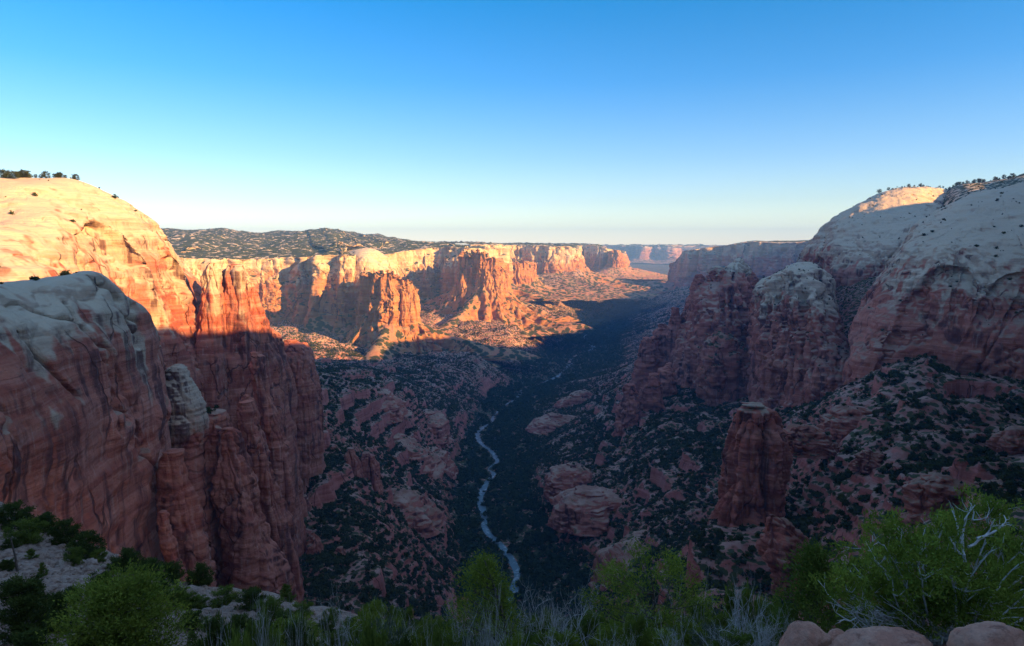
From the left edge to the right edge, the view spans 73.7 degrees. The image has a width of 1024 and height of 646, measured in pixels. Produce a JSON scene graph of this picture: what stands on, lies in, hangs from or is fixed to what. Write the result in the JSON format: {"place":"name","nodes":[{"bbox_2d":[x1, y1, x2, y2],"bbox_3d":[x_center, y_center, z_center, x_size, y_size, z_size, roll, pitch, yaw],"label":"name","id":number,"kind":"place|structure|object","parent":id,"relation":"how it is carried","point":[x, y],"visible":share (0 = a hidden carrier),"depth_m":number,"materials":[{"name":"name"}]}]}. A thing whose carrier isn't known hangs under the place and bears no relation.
{"place":"outdoors","nodes":[
{"label":"outdoors","id":0,"kind":"place"},
{"bbox_2d":[161,228,549,335],"bbox_3d":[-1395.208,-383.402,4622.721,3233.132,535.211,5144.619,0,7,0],"label":"canyon wall","id":1,"kind":"structure","parent":0,"point":[310,289],"depth_m":2964.96,"materials":[{"name":"stone"}]},
{"bbox_2d":[0,502,945,645],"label":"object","id":2,"kind":"structure","parent":0,"point":[317,609],"depth_m":51.53,"materials":[{"name":"stone"}]},
{"bbox_2d":[0,499,37,530],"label":"juniper shrub","id":3,"kind":"object","parent":2,"relation":"on","point":[11,513],"visible":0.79,"depth_m":63.86,"materials":[{"name":"green plant"}]},
{"bbox_2d":[0,516,50,545],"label":"juniper shrub","id":4,"kind":"object","parent":2,"relation":"on","point":[26,535],"visible":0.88,"depth_m":59.88,"materials":[{"name":"green plant"}]},
{"bbox_2d":[0,572,54,645],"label":"juniper tree","id":5,"kind":"object","parent":2,"relation":"on","point":[28,610],"visible":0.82,"depth_m":31.36,"materials":[{"name":"green plant"}]},
{"bbox_2d":[9,627,52,645],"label":"juniper shrub","id":6,"kind":"object","parent":2,"relation":"on","point":[25,638],"visible":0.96,"depth_m":25.30,"materials":[{"name":"green plant"}]},
{"bbox_2d":[35,587,81,633],"bbox_3d":[-23.974,15.243,35.616,2.669,2.757,2.763,-5,8,-35],"label":"juniper shrub","id":7,"kind":"object","parent":2,"relation":"on","point":[55,597],"visible":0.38,"depth_m":35.41,"materials":[{"name":"green plant"}]},
{"bbox_2d":[47,516,82,545],"bbox_3d":[-40.934,19.317,62.703,3.219,3.089,3.110,-2,7,-19],"label":"juniper shrub","id":8,"kind":"object","parent":2,"relation":"on","point":[65,532],"visible":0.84,"depth_m":62.14,"materials":[{"name":"green plant"}]},
{"bbox_2d":[63,528,106,559],"bbox_3d":[-37.218,19.517,59.786,2.919,3.019,3.599,6,9,42],"label":"juniper shrub","id":9,"kind":"object","parent":2,"relation":"on","point":[88,545],"visible":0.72,"depth_m":59.66,"materials":[{"name":"green plant"}]},
{"bbox_2d":[35,556,198,645],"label":"juniper tree","id":10,"kind":"object","parent":2,"relation":"on","point":[108,614],"visible":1,"depth_m":24.97,"materials":[{"name":"green plant"}]},
{"bbox_2d":[106,546,145,575],"bbox_3d":[-30.933,19.417,54.988,2.877,2.869,2.979,2,7,17],"label":"juniper shrub","id":11,"kind":"object","parent":2,"relation":"on","point":[128,553],"visible":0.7,"depth_m":54.74,"materials":[{"name":"green plant"}]},
{"bbox_2d":[152,560,185,584],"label":"juniper shrub","id":12,"kind":"object","parent":2,"relation":"on","point":[176,572],"visible":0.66,"depth_m":52.51,"materials":[{"name":"green plant"}]},
{"bbox_2d":[0,523,348,645],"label":"rubble","id":13,"kind":"object","parent":2,"relation":"on","point":[53,583],"visible":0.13,"depth_m":49.31,"materials":[{"name":"stone"}]},
{"bbox_2d":[185,562,215,586],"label":"juniper shrub","id":14,"kind":"object","parent":2,"relation":"on","point":[200,575],"visible":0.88,"depth_m":52.87,"materials":[{"name":"green plant"}]},
{"bbox_2d":[191,610,241,645],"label":"green bush","id":15,"kind":"object","parent":2,"relation":"on","point":[216,628],"visible":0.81,"depth_m":19.17,"materials":[{"name":"green plant"}]},
{"bbox_2d":[208,584,242,608],"bbox_3d":[-18.576,17.712,43.818,2.065,1.619,2.348,3,7,27],"label":"juniper shrub","id":16,"kind":"object","parent":2,"relation":"on","point":[227,597],"visible":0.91,"depth_m":43.77,"materials":[{"name":"green plant"}]},
{"bbox_2d":[233,585,267,611],"bbox_3d":[-15.389,16.318,40.230,2.402,1.548,1.948,5,9,39],"label":"juniper shrub","id":17,"kind":"object","parent":2,"relation":"on","point":[246,597],"visible":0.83,"depth_m":40.09,"materials":[{"name":"green plant"}]},
{"bbox_2d":[243,605,279,645],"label":"green bush","id":18,"kind":"object","parent":2,"relation":"on","point":[251,628],"visible":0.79,"depth_m":15.98,"materials":[{"name":"green plant"}]},
{"bbox_2d":[253,594,284,619],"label":"juniper shrub","id":19,"kind":"object","parent":2,"relation":"on","point":[272,602],"visible":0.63,"depth_m":37.34,"materials":[{"name":"green plant"}]},
{"bbox_2d":[272,612,326,645],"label":"juniper shrub","id":20,"kind":"object","parent":2,"relation":"on","point":[281,624],"visible":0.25,"depth_m":24.05,"materials":[{"name":"green plant"}]},
{"bbox_2d":[281,614,323,645],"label":"green bush","id":21,"kind":"object","parent":2,"relation":"on","point":[291,628],"visible":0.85,"depth_m":12.47,"materials":[{"name":"green plant"}]},
{"bbox_2d":[341,608,382,645],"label":"green bush","id":22,"kind":"object","parent":2,"relation":"on","point":[356,630],"visible":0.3,"depth_m":21.02,"materials":[{"name":"green plant"}]},
{"bbox_2d":[347,612,390,645],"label":"green bush","id":23,"kind":"object","parent":2,"relation":"on","point":[368,633],"visible":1,"depth_m":11.17,"materials":[{"name":"green plant"}]},
{"bbox_2d":[370,609,407,645],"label":"green bush","id":24,"kind":"object","parent":2,"relation":"on","point":[391,623],"visible":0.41,"depth_m":13.58,"materials":[{"name":"green plant"}]},
{"bbox_2d":[416,614,453,645],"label":"green bush","id":25,"kind":"object","parent":2,"relation":"on","point":[438,621],"visible":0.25,"depth_m":18.01,"materials":[{"name":"green plant"}]},
{"bbox_2d":[430,546,527,645],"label":"pinyon pine","id":26,"kind":"object","parent":2,"relation":"on","point":[484,565],"visible":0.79,"depth_m":13.51,"materials":[{"name":"green plant"}]},
{"bbox_2d":[509,572,593,641],"bbox_3d":[0.920,6.842,15.945,2.058,2.362,1.830,-3,7,-21],"label":"bare shrub","id":27,"kind":"object","parent":2,"relation":"on","point":[526,617],"visible":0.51,"depth_m":15.94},
{"bbox_2d":[515,573,604,643],"bbox_3d":[1.024,6.284,14.774,1.757,2.545,1.666,4,8,32],"label":"bare shrub","id":28,"kind":"object","parent":2,"relation":"on","point":[554,623],"visible":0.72,"depth_m":14.83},
{"bbox_2d":[544,623,583,645],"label":"green bush","id":29,"kind":"object","parent":2,"relation":"on","point":[559,637],"visible":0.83,"depth_m":11.19,"materials":[{"name":"green plant"}]},
{"bbox_2d":[572,609,607,645],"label":"green bush","id":30,"kind":"object","parent":2,"relation":"on","point":[587,619],"visible":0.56,"depth_m":15.02,"materials":[{"name":"green plant"}]},
{"bbox_2d":[622,611,654,645],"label":"green bush","id":31,"kind":"object","parent":2,"relation":"on","point":[637,626],"visible":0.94,"depth_m":10.09,"materials":[{"name":"green plant"}]},
{"bbox_2d":[570,536,724,645],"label":"pinyon pine","id":32,"kind":"object","parent":2,"relation":"on","point":[674,569],"visible":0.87,"depth_m":12.59,"materials":[{"name":"green plant"}]},
{"bbox_2d":[635,625,681,645],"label":"green bush","id":33,"kind":"object","parent":2,"relation":"on","point":[657,642],"visible":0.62,"depth_m":10.65,"materials":[{"name":"green plant"}]},
{"bbox_2d":[664,617,709,645],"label":"green bush","id":34,"kind":"object","parent":2,"relation":"on","point":[687,638],"visible":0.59,"depth_m":11.70,"materials":[{"name":"green plant"}]},
{"bbox_2d":[689,622,729,645],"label":"green bush","id":35,"kind":"object","parent":2,"relation":"on","point":[699,637],"visible":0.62,"depth_m":10.74,"materials":[{"name":"green plant"}]},
{"bbox_2d":[695,608,734,645],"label":"green bush","id":36,"kind":"object","parent":2,"relation":"on","point":[721,616],"visible":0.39,"depth_m":14.82,"materials":[{"name":"green plant"}]},
{"bbox_2d":[707,626,755,645],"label":"green bush","id":37,"kind":"object","parent":2,"relation":"on","point":[743,638],"visible":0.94,"depth_m":9.58,"materials":[{"name":"green plant"}]},
{"bbox_2d":[728,577,763,630],"bbox_3d":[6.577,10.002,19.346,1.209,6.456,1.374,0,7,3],"label":"green bush","id":38,"kind":"object","parent":2,"relation":"on","point":[747,594],"visible":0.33,"depth_m":18.88,"materials":[{"name":"green plant"}]},
{"bbox_2d":[716,572,781,645],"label":"bare shrub","id":39,"kind":"object","parent":2,"relation":"on","point":[739,621],"visible":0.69,"depth_m":10.53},
{"bbox_2d":[734,591,787,645],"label":"bare shrub","id":40,"kind":"object","parent":2,"relation":"on","point":[768,642],"visible":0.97,"depth_m":9.04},
{"bbox_2d":[745,591,780,645],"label":"green bush","id":41,"kind":"object","parent":2,"relation":"on","point":[767,609],"visible":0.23,"depth_m":15.95,"materials":[{"name":"green plant"}]},
{"bbox_2d":[778,620,832,645],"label":"boulder","id":42,"kind":"object","parent":2,"relation":"on","point":[802,633],"visible":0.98,"depth_m":5.65,"materials":[{"name":"stone"}]},
{"bbox_2d":[749,536,871,645],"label":"pinyon pine","id":43,"kind":"object","parent":2,"relation":"on","point":[813,560],"visible":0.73,"depth_m":10.43,"materials":[{"name":"green plant"}]},
{"bbox_2d":[829,626,932,645],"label":"boulder","id":44,"kind":"object","parent":2,"relation":"on","point":[882,636],"visible":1,"depth_m":5.35,"materials":[{"name":"stone"}]},
{"bbox_2d":[806,482,1023,644],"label":"juniper shrub","id":45,"kind":"object","parent":2,"relation":"on","point":[945,585],"visible":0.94,"depth_m":6.49,"materials":[{"name":"green plant"}]},
{"bbox_2d":[946,621,1023,645],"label":"boulder","id":46,"kind":"object","parent":2,"relation":"on","point":[989,633],"visible":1,"depth_m":4.86,"materials":[{"name":"stone"}]},
{"bbox_2d":[965,524,1023,629],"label":"pinyon pine","id":47,"kind":"object","parent":2,"relation":"on","point":[1006,559],"visible":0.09,"depth_m":9.38,"materials":[{"name":"green plant"}]},
{"bbox_2d":[0,0,1023,244],"label":"sky","id":48,"kind":"structure","parent":0,"point":[610,122],"materials":[{"name":"blue"}]},
{"bbox_2d":[475,303,625,621],"bbox_3d":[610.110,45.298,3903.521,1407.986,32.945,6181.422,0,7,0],"label":"river","id":49,"kind":"structure","parent":0,"point":[509,556],"depth_m":1218.69,"materials":[{"name":"liquid"}]},
{"bbox_2d":[432,241,669,300],"bbox_3d":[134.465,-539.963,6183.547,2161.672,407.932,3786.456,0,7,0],"label":"canyon wall","id":50,"kind":"structure","parent":0,"point":[557,259],"depth_m":5127.70,"materials":[{"name":"stone"}]},
{"bbox_2d":[514,242,667,282],"bbox_3d":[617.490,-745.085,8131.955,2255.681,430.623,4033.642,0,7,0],"label":"canyon wall","id":51,"kind":"structure","parent":0,"point":[595,256],"depth_m":6729.65,"materials":[{"name":"stone"}]},
{"bbox_2d":[270,263,1023,637],"bbox_3d":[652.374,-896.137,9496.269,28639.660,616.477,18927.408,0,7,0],"label":"canyon slopes","id":52,"kind":"structure","parent":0,"point":[322,491],"depth_m":898.87,"materials":[{"name":"stone"}]},
{"bbox_2d":[0,271,171,570],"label":"sandstone cliff","id":53,"kind":"structure","parent":52,"relation":"on","point":[85,412],"depth_m":291.36,"materials":[{"name":"stone"}]},
{"bbox_2d":[0,178,206,406],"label":"sandstone dome","id":54,"kind":"structure","parent":52,"relation":"on","point":[125,247],"depth_m":565.89,"materials":[{"name":"stone"}]},
{"bbox_2d":[156,510,186,581],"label":"rock pillar","id":55,"kind":"object","parent":52,"relation":"on","point":[168,545],"visible":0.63,"depth_m":321.96,"materials":[{"name":"stone"}]},
{"bbox_2d":[155,448,216,586],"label":"rock pillar","id":56,"kind":"object","parent":52,"relation":"on","point":[177,498],"visible":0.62,"depth_m":353.55,"materials":[{"name":"stone"}]},
{"bbox_2d":[165,364,223,587],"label":"rock tower","id":57,"kind":"structure","parent":52,"relation":"on","point":[188,423],"depth_m":428.46,"materials":[{"name":"stone"}]},
{"bbox_2d":[194,262,229,410],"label":"rock spire","id":58,"kind":"object","parent":52,"relation":"on","point":[211,339],"visible":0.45,"depth_m":631.59,"materials":[{"name":"stone"}]},
{"bbox_2d":[202,408,232,586],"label":"rock block","id":59,"kind":"object","parent":52,"relation":"on","point":[219,419],"visible":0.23,"depth_m":444.42,"materials":[{"name":"stone"}]},
{"bbox_2d":[222,264,262,430],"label":"rock spire","id":60,"kind":"object","parent":52,"relation":"on","point":[242,341],"visible":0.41,"depth_m":645.92,"materials":[{"name":"stone"}]},
{"bbox_2d":[209,427,298,601],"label":"rock fin","id":61,"kind":"object","parent":52,"relation":"on","point":[252,555],"visible":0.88,"depth_m":436.54,"materials":[{"name":"stone"}]},
{"bbox_2d":[239,400,279,541],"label":"rock fin","id":62,"kind":"object","parent":52,"relation":"on","point":[255,439],"visible":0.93,"depth_m":491.11,"materials":[{"name":"stone"}]},
{"bbox_2d":[236,394,304,602],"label":"rock fin","id":63,"kind":"object","parent":52,"relation":"on","point":[285,528],"visible":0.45,"depth_m":522.55,"materials":[{"name":"stone"}]},
{"bbox_2d":[248,352,298,541],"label":"rock fin","id":64,"kind":"object","parent":52,"relation":"on","point":[278,443],"visible":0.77,"depth_m":567.79,"materials":[{"name":"stone"}]},
{"bbox_2d":[246,282,302,558],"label":"rock spire","id":65,"kind":"object","parent":52,"relation":"on","point":[274,373],"visible":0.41,"depth_m":675.28,"materials":[{"name":"stone"}]},
{"bbox_2d":[271,328,307,554],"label":"rock fin","id":66,"kind":"object","parent":52,"relation":"on","point":[288,376],"visible":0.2,"depth_m":714.61,"materials":[{"name":"stone"}]},
{"bbox_2d":[284,339,325,478],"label":"rock fin","id":67,"kind":"object","parent":52,"relation":"on","point":[309,423],"visible":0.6,"depth_m":768.94,"materials":[{"name":"stone"}]},
{"bbox_2d":[344,447,363,477],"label":"rock outcrop","id":68,"kind":"object","parent":52,"relation":"on","point":[351,457],"visible":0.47,"depth_m":921.92,"materials":[{"name":"stone"}]},
{"bbox_2d":[361,451,383,495],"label":"rock outcrop","id":69,"kind":"object","parent":52,"relation":"on","point":[370,464],"visible":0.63,"depth_m":942.19,"materials":[{"name":"stone"}]},
{"bbox_2d":[349,248,400,304],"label":"sandstone dome","id":70,"kind":"structure","parent":52,"relation":"on","point":[371,260],"depth_m":2845.21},
{"bbox_2d":[378,389,412,423],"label":"rock outcrop","id":71,"kind":"object","parent":52,"relation":"on","point":[392,403],"visible":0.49,"depth_m":1305.94,"materials":[{"name":"stone"}]},
{"bbox_2d":[392,487,445,539],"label":"rock outcrop","id":72,"kind":"object","parent":52,"relation":"on","point":[426,520],"visible":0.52,"depth_m":981.71,"materials":[{"name":"stone"}]},
{"bbox_2d":[393,433,445,480],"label":"rock outcrop","id":73,"kind":"object","parent":52,"relation":"on","point":[434,468],"visible":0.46,"depth_m":1265.23,"materials":[{"name":"stone"}]},
{"bbox_2d":[334,270,541,366],"bbox_3d":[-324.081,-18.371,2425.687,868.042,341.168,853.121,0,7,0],"label":"rock butte","id":74,"kind":"object","parent":52,"relation":"on","point":[388,307],"visible":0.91,"depth_m":2458.31,"materials":[{"name":"stone"}]},
{"bbox_2d":[425,409,453,448],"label":"rock outcrop","id":75,"kind":"object","parent":52,"relation":"on","point":[440,429],"visible":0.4,"depth_m":1481.07,"materials":[{"name":"stone"}]},
{"bbox_2d":[428,446,458,481],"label":"rock outcrop","id":76,"kind":"object","parent":52,"relation":"on","point":[452,471],"visible":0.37,"depth_m":1362.33,"materials":[{"name":"stone"}]},
{"bbox_2d":[421,249,595,337],"bbox_3d":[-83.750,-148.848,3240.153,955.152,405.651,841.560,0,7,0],"label":"rock butte","id":77,"kind":"object","parent":52,"relation":"on","point":[482,286],"visible":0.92,"depth_m":3235.11,"materials":[{"name":"stone"}]},
{"bbox_2d":[0,173,1023,641],"bbox_3d":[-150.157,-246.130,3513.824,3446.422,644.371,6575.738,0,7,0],"label":"juniper woodland","id":78,"kind":"object","parent":52,"relation":"on","point":[328,557],"visible":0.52,"depth_m":925.41,"materials":[{"name":"green plant"}]},
{"bbox_2d":[447,301,648,637],"bbox_3d":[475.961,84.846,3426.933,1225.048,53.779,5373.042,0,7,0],"label":"valley forest","id":79,"kind":"object","parent":52,"relation":"on","point":[557,565],"visible":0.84,"depth_m":1374.34,"materials":[{"name":"green plant"}]},
{"bbox_2d":[511,258,587,300],"bbox_3d":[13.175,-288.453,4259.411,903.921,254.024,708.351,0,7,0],"label":"rock butte","id":80,"kind":"object","parent":52,"relation":"on","point":[525,277],"visible":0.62,"depth_m":4203.79,"materials":[{"name":"stone"}]},
{"bbox_2d":[525,412,575,434],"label":"rock outcrop","id":81,"kind":"object","parent":52,"relation":"on","point":[543,424],"visible":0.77,"depth_m":1662.84,"materials":[{"name":"stone"}]},
{"bbox_2d":[543,461,591,504],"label":"rock outcrop","id":82,"kind":"object","parent":52,"relation":"on","point":[560,478],"visible":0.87,"depth_m":1146.25,"materials":[{"name":"stone"}]},
{"bbox_2d":[554,389,593,408],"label":"rock outcrop","id":83,"kind":"object","parent":52,"relation":"on","point":[574,397],"visible":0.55,"depth_m":1862.03,"materials":[{"name":"stone"}]},
{"bbox_2d":[545,484,621,536],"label":"rock outcrop","id":84,"kind":"object","parent":52,"relation":"on","point":[581,510],"visible":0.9,"depth_m":1027.65,"materials":[{"name":"stone"}]},
{"bbox_2d":[589,529,653,593],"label":"rock outcrop","id":85,"kind":"object","parent":52,"relation":"on","point":[616,550],"visible":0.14,"depth_m":876.55,"materials":[{"name":"stone"}]},
{"bbox_2d":[611,383,639,436],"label":"rock fin","id":86,"kind":"object","parent":52,"relation":"on","point":[627,411],"visible":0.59,"depth_m":1346.36,"materials":[{"name":"stone"}]},
{"bbox_2d":[595,250,667,279],"bbox_3d":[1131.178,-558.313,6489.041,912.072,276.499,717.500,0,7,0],"label":"rock butte","id":87,"kind":"object","parent":52,"relation":"on","point":[616,266],"visible":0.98,"depth_m":6418.46,"materials":[{"name":"stone"}]},
{"bbox_2d":[629,336,655,392],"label":"rock fin","id":88,"kind":"object","parent":52,"relation":"on","point":[644,362],"visible":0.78,"depth_m":1619.27,"materials":[{"name":"stone"}]},
{"bbox_2d":[637,373,665,418],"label":"rock fin","id":89,"kind":"object","parent":52,"relation":"on","point":[650,395],"visible":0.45,"depth_m":1356.32,"materials":[{"name":"stone"}]},
{"bbox_2d":[650,324,667,372],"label":"rock fin","id":90,"kind":"object","parent":52,"relation":"on","point":[658,337],"visible":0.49,"depth_m":1638.94,"materials":[{"name":"stone"}]},
{"bbox_2d":[658,362,677,396],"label":"rock fin","id":91,"kind":"object","parent":52,"relation":"on","point":[668,378],"visible":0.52,"depth_m":1420.70,"materials":[{"name":"stone"}]},
{"bbox_2d":[663,307,681,365],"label":"rock fin","id":92,"kind":"object","parent":52,"relation":"on","point":[673,327],"visible":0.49,"depth_m":1617.80,"materials":[{"name":"stone"}]},
{"bbox_2d":[671,258,758,388],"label":"sandstone tower","id":93,"kind":"structure","parent":52,"relation":"on","point":[698,313],"depth_m":1496.09,"materials":[{"name":"stone"}]},
{"bbox_2d":[695,325,750,406],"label":"rock block","id":94,"kind":"object","parent":52,"relation":"on","point":[733,387],"visible":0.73,"depth_m":1322.76,"materials":[{"name":"stone"}]},
{"bbox_2d":[708,402,792,526],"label":"rock spire","id":95,"kind":"object","parent":52,"relation":"on","point":[757,459],"visible":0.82,"depth_m":599.20,"materials":[{"name":"stone"}]},
{"bbox_2d":[756,514,828,599],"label":"rock outcrop","id":96,"kind":"object","parent":52,"relation":"on","point":[778,536],"visible":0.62,"depth_m":494.02,"materials":[{"name":"stone"}]},
{"bbox_2d":[746,262,849,409],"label":"sandstone buttress","id":97,"kind":"structure","parent":52,"relation":"on","point":[804,377],"depth_m":1107.40,"materials":[{"name":"stone"}]},
{"bbox_2d":[783,424,839,458],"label":"rock outcrop","id":98,"kind":"object","parent":52,"relation":"on","point":[821,445],"visible":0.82,"depth_m":648.47,"materials":[{"name":"stone"}]},
{"bbox_2d":[816,404,873,444],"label":"rock outcrop","id":99,"kind":"object","parent":52,"relation":"on","point":[839,422],"visible":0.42,"depth_m":707.11,"materials":[{"name":"stone"}]},
{"bbox_2d":[848,449,883,473],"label":"rock outcrop","id":100,"kind":"object","parent":52,"relation":"on","point":[866,461],"visible":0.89,"depth_m":572.69,"materials":[{"name":"stone"}]},
{"bbox_2d":[796,186,947,287],"bbox_3d":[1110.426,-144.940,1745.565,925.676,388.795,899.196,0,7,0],"label":"sandstone dome","id":101,"kind":"structure","parent":52,"relation":"on","point":[838,258],"depth_m":1448.12,"materials":[{"name":"stone"}]},
{"bbox_2d":[842,182,1023,384],"bbox_3d":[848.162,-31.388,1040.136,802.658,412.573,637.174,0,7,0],"label":"sandstone dome","id":102,"kind":"structure","parent":52,"relation":"on","point":[958,332],"depth_m":895.03,"materials":[{"name":"stone"}]},
{"bbox_2d":[898,472,968,526],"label":"rock outcrop","id":103,"kind":"object","parent":52,"relation":"on","point":[923,493],"visible":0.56,"depth_m":440.44,"materials":[{"name":"stone"}]},
{"bbox_2d":[984,425,1023,454],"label":"rock outcrop","id":104,"kind":"object","parent":52,"relation":"on","point":[1009,440],"visible":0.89,"depth_m":566.92,"materials":[{"name":"stone"}]},
{"bbox_2d":[602,244,716,263],"bbox_3d":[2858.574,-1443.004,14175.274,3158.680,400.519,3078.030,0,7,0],"label":"distant mesa","id":105,"kind":"structure","parent":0,"point":[658,253],"depth_m":13499.57,"materials":[{"name":"stone"}]},
{"bbox_2d":[608,240,808,301],"bbox_3d":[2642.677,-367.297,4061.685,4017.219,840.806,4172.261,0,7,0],"label":"canyon wall","id":106,"kind":"structure","parent":0,"point":[764,258],"depth_m":5107.77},
{"bbox_2d":[835,276,876,348],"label":"gully slope","id":107,"kind":"structure","parent":0,"point":[857,297],"depth_m":1250.32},
{"bbox_2d":[943,175,1023,205],"bbox_3d":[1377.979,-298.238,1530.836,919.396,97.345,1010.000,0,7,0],"label":"plateau","id":108,"kind":"structure","parent":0,"point":[962,188],"depth_m":1522.64,"materials":[{"name":"stone"}]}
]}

